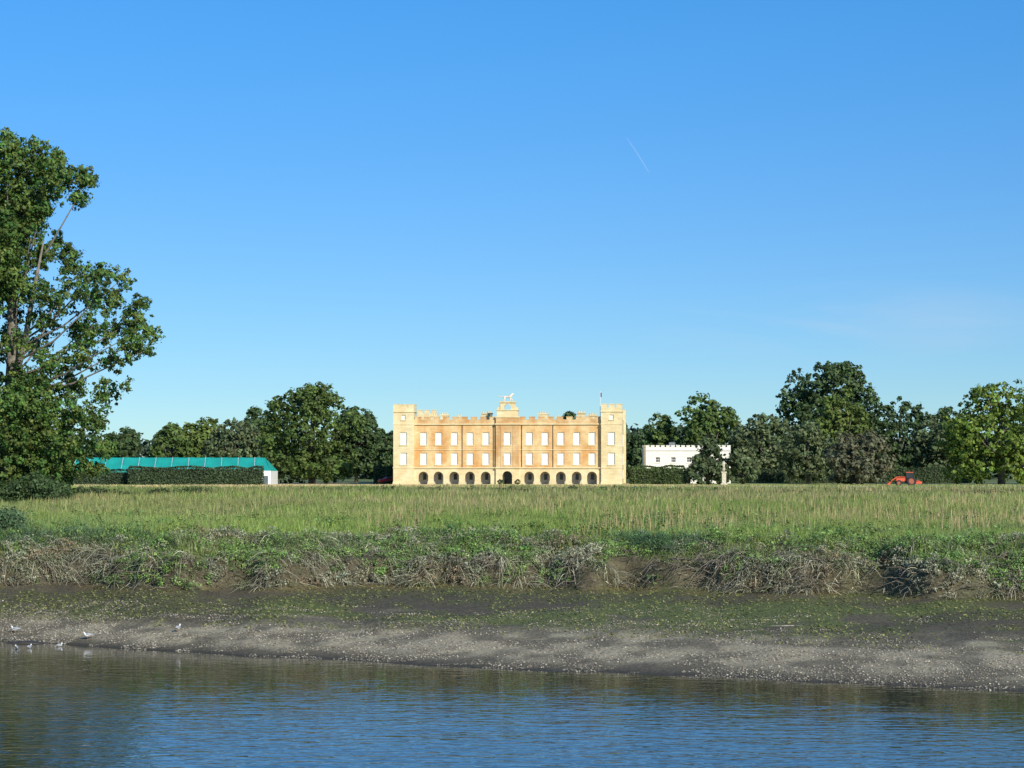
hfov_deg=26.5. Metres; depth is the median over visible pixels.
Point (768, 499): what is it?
meadow grass
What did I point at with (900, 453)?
oak tree
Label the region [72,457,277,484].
marquee tent
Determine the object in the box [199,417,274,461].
holm oak tree
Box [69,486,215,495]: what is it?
scrub patch
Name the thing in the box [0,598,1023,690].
gravel
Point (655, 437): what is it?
oak tree
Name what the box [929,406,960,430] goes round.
oak tree
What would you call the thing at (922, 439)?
holm oak tree
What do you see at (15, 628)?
gull
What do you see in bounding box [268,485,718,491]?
scrub patch
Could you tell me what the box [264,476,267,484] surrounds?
glass door
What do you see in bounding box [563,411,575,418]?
oak tree
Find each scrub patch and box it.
[0,505,28,538]
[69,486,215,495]
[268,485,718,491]
[773,487,1023,493]
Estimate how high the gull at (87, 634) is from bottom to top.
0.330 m
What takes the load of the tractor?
on the ground at (954, 637)
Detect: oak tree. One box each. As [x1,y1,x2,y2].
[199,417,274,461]
[238,406,280,462]
[255,381,366,483]
[328,406,386,482]
[364,429,392,478]
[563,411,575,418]
[626,431,649,479]
[640,413,679,446]
[671,391,740,467]
[726,412,790,482]
[775,360,882,462]
[776,420,836,483]
[863,396,936,469]
[906,414,957,469]
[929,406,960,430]
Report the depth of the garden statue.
391.27 m
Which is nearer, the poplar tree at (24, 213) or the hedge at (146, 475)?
the poplar tree at (24, 213)
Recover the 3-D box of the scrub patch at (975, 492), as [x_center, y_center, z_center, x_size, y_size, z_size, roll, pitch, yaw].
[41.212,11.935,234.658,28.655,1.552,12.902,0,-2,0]
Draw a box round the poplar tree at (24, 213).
[0,127,165,498]
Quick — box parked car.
[377,477,392,483]
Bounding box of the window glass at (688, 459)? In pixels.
[656,458,703,475]
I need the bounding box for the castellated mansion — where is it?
[391,393,625,484]
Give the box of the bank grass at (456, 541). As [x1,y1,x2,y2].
[0,524,1022,566]
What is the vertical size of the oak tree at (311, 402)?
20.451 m
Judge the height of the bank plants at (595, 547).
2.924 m
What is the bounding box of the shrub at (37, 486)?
[0,468,74,502]
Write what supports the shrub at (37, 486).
on the ground at (954, 637)
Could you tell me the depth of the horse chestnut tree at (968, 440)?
401.26 m
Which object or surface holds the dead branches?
on the ground at (954, 637)
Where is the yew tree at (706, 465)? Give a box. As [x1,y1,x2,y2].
[680,433,730,484]
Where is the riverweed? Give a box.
[0,585,1023,654]
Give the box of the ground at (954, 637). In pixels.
[0,471,1023,691]
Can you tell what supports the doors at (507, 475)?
in the castellated mansion
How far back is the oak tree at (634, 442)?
468.22 m
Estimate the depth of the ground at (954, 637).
86.54 m
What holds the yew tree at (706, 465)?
on the ground at (954, 637)
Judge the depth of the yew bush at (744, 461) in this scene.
403.42 m
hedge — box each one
[68,468,129,484]
[127,465,264,484]
[373,465,392,483]
[629,465,685,483]
[756,467,969,482]
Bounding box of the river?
[0,641,1023,767]
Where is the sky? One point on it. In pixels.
(452, 207)
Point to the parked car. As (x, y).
(383, 480)
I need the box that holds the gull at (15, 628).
[10,625,20,632]
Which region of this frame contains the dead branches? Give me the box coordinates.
[86,547,1023,600]
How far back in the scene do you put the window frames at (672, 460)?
431.92 m
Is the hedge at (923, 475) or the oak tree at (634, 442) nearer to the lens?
the hedge at (923, 475)
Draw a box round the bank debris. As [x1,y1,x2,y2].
[0,536,1023,598]
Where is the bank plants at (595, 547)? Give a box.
[0,522,1023,598]
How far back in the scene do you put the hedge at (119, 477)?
394.72 m
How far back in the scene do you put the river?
60.81 m
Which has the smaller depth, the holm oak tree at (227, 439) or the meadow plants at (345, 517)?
the meadow plants at (345, 517)
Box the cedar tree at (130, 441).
[103,426,143,456]
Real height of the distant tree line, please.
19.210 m
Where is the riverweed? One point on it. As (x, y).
(483, 617)
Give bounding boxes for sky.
[0,0,1023,467]
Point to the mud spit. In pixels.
(28, 642)
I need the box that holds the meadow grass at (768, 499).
[0,482,1023,569]
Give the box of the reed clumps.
[0,518,1023,559]
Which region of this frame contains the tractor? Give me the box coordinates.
[886,472,921,485]
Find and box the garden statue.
[720,461,726,484]
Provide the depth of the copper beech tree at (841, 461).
402.17 m
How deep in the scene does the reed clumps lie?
98.15 m
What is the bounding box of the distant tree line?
[51,421,1023,478]
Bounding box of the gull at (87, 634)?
[82,632,93,639]
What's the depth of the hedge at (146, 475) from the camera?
391.77 m
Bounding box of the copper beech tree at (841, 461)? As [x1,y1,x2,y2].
[823,430,896,484]
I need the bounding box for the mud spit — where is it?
[7,640,44,643]
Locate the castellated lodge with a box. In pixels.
[642,445,730,482]
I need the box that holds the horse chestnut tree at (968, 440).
[936,379,1023,484]
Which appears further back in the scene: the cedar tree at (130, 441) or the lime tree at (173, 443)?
the cedar tree at (130, 441)
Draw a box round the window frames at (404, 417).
[400,415,614,464]
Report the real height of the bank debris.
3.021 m
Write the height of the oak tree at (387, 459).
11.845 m
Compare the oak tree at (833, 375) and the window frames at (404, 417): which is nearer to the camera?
the window frames at (404, 417)
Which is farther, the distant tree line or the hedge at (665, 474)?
the distant tree line
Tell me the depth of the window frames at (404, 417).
399.69 m
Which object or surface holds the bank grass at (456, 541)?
on the ground at (954, 637)
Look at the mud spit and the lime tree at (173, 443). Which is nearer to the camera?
the mud spit
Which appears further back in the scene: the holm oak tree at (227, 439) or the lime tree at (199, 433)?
the lime tree at (199, 433)
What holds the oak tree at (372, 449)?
on the ground at (954, 637)
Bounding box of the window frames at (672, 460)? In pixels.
[655,457,690,467]
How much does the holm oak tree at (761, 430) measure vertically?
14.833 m
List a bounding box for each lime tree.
[148,422,193,456]
[183,417,226,456]
[812,387,872,457]
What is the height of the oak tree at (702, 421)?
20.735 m
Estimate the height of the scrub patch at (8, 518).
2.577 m
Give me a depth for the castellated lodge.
431.78 m
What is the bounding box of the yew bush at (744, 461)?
[724,446,762,483]
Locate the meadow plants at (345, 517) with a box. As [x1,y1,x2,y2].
[0,488,1023,566]
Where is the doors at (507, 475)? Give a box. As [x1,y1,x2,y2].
[423,471,593,483]
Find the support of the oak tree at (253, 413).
on the ground at (954, 637)
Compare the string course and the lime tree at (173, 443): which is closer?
the string course
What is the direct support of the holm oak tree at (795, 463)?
on the ground at (954, 637)
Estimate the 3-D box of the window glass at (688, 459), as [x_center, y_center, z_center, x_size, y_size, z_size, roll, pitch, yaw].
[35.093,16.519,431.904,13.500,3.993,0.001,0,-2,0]
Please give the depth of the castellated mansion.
399.83 m
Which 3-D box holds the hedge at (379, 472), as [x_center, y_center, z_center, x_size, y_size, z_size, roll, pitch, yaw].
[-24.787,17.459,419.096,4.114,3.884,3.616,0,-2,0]
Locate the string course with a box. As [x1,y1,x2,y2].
[645,450,730,450]

